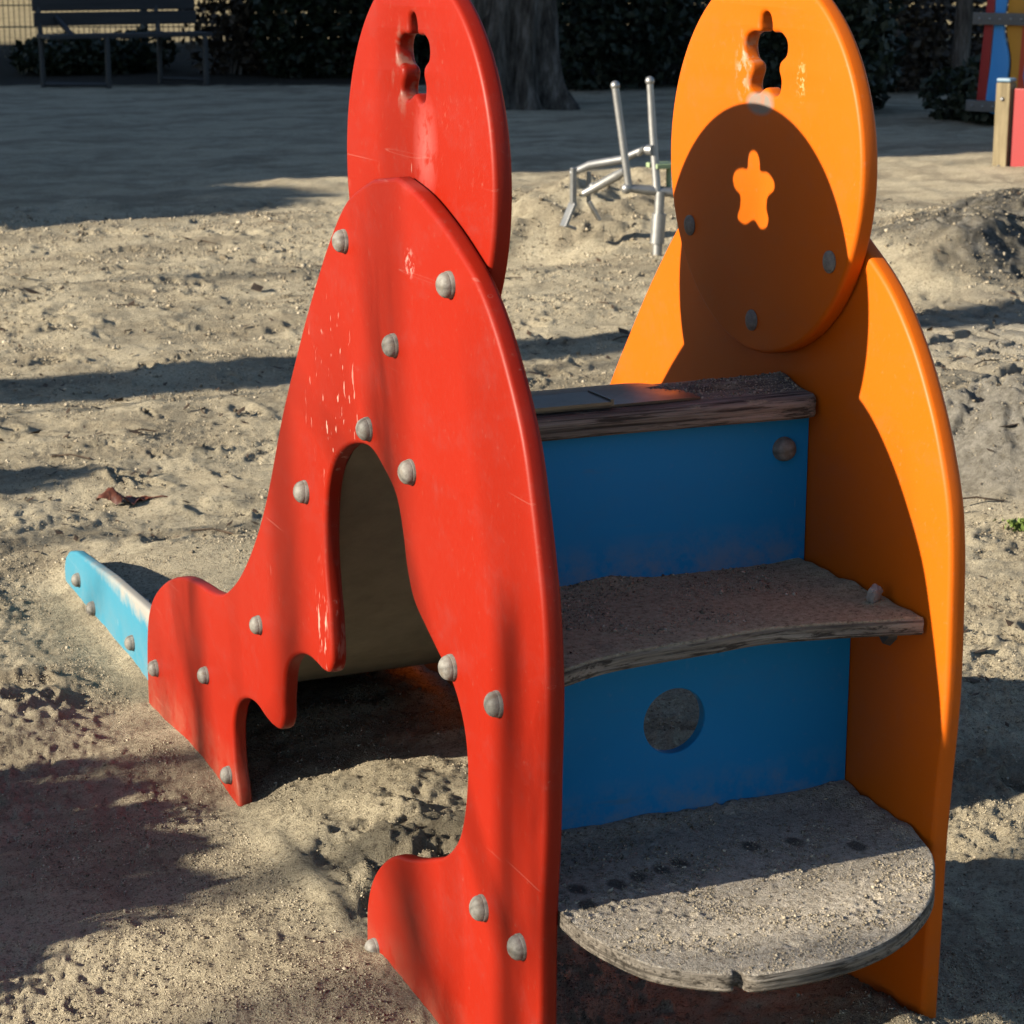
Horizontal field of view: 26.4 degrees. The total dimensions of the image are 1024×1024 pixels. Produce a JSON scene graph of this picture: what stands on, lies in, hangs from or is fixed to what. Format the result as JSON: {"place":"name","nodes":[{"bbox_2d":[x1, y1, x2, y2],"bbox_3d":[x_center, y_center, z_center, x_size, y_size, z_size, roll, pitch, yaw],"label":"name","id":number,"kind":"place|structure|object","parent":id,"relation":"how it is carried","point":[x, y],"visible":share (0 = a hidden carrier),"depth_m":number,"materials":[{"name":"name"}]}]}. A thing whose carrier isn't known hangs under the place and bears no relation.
{"place":"outdoors","nodes":[
{"label":"outdoors","id":0,"kind":"place"},
{"bbox_2d":[0,0,1023,1023],"bbox_3d":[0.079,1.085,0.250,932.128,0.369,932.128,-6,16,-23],"label":"ground","id":1,"kind":"structure","parent":0,"point":[147,144],"depth_m":4.86,"materials":[{"name":"beige sand"}]},
{"bbox_2d":[5,24,179,74],"bbox_3d":[-4.181,-4.619,21.908,1.834,0.539,0.949,-6,16,-23],"label":"shrub","id":2,"kind":"object","parent":1,"relation":"on","point":[79,56],"visible":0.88,"depth_m":21.61,"materials":[{"name":"green plant"}]},
{"bbox_2d":[31,0,212,88],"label":"park bench","id":3,"kind":"object","parent":1,"relation":"on","point":[65,20],"visible":0.97,"depth_m":19.70,"materials":[{"name":"grey metal"}]},
{"bbox_2d":[96,487,168,504],"bbox_3d":[-0.848,-0.043,4.905,0.178,0.040,0.065,-6,16,-23],"label":"dry leaf","id":4,"kind":"object","parent":1,"relation":"on","point":[113,495],"visible":1,"depth_m":4.87,"materials":[{"name":"brown plant"}]},
{"bbox_2d":[178,0,308,75],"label":"shrub","id":5,"kind":"object","parent":1,"relation":"on","point":[234,26],"visible":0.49,"depth_m":21.55,"materials":[{"name":"green plant"}]},
{"bbox_2d":[249,0,422,77],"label":"shrub","id":6,"kind":"object","parent":1,"relation":"on","point":[339,23],"visible":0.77,"depth_m":20.98,"materials":[{"name":"green plant"}]},
{"bbox_2d":[0,0,784,63],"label":"wire fence","id":7,"kind":"object","parent":1,"relation":"on","point":[146,26],"visible":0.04,"depth_m":22.84,"materials":[{"name":"grey"}]},
{"bbox_2d":[414,35,429,73],"bbox_3d":[-0.931,-5.493,21.845,1.491,2.242,1.565,5,15,17],"label":"shrub","id":8,"kind":"object","parent":1,"relation":"on","point":[423,51],"visible":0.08,"depth_m":21.61,"materials":[{"name":"green plant"}]},
{"bbox_2d":[0,170,1020,726],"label":"leaf litter","id":9,"kind":"object","parent":1,"relation":"on","point":[260,288],"visible":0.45,"depth_m":6.27,"materials":[{"name":"brown plant"}]},
{"bbox_2d":[65,0,964,1023],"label":"toddler slide","id":10,"kind":"object","parent":1,"relation":"on","point":[453,500],"visible":1,"depth_m":2.40,"materials":[{"name":"red plastic"}]},
{"bbox_2d":[558,371,932,973],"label":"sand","id":11,"kind":"structure","parent":10,"relation":"on","point":[720,592],"depth_m":2.31,"materials":[{"name":"beige sand"}]},
{"bbox_2d":[866,584,882,603],"bbox_3d":[0.395,0.089,2.373,0.013,0.021,0.018,29,38,34],"label":"bolt cap","id":12,"kind":"object","parent":10,"relation":"on","point":[874,592],"visible":1,"depth_m":2.37,"materials":[{"name":"grey plastic"}]},
{"bbox_2d":[471,0,580,110],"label":"tree","id":13,"kind":"object","parent":1,"relation":"on","point":[523,36],"visible":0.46,"depth_m":16.79,"materials":[{"name":"brown plant"}]},
{"bbox_2d":[560,76,672,255],"bbox_3d":[0.455,-1.343,8.876,0.543,0.858,0.242,4,15,14],"label":"sand digger","id":14,"kind":"object","parent":1,"relation":"on","point":[658,191],"visible":0.92,"depth_m":8.81,"materials":[{"name":"metal"}]},
{"bbox_2d":[556,0,710,90],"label":"hedge","id":15,"kind":"object","parent":1,"relation":"on","point":[606,46],"visible":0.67,"depth_m":19.24,"materials":[{"name":"green plant"}]},
{"bbox_2d":[560,1,780,65],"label":"shrub","id":16,"kind":"object","parent":1,"relation":"on","point":[696,18],"visible":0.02,"depth_m":23.11,"materials":[{"name":"green plant"}]},
{"bbox_2d":[758,0,911,108],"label":"shrub","id":17,"kind":"object","parent":1,"relation":"on","point":[864,20],"visible":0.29,"depth_m":16.30,"materials":[{"name":"green plant"}]},
{"bbox_2d":[853,0,1009,91],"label":"shrub","id":18,"kind":"object","parent":1,"relation":"on","point":[928,31],"visible":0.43,"depth_m":18.95,"materials":[{"name":"green plant"}]},
{"bbox_2d":[945,0,973,111],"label":"tree","id":19,"kind":"object","parent":1,"relation":"on","point":[962,32],"visible":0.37,"depth_m":16.48,"materials":[{"name":"brown plant"}]},
{"bbox_2d":[918,50,1010,124],"bbox_3d":[3.514,-3.060,15.720,1.078,0.603,1.150,-6,16,-23],"label":"shrub","id":20,"kind":"object","parent":1,"relation":"on","point":[959,88],"visible":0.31,"depth_m":15.63,"materials":[{"name":"green plant"}]},
{"bbox_2d":[965,0,1023,166],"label":"play house","id":21,"kind":"structure","parent":1,"relation":"on","point":[1000,94],"depth_m":13.85,"materials":[{"name":"multicoloured paint"}]},
{"bbox_2d":[993,517,1023,531],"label":"weed","id":22,"kind":"object","parent":1,"relation":"on","point":[1019,524],"visible":1,"depth_m":4.58,"materials":[{"name":"green plant"}]}
]}

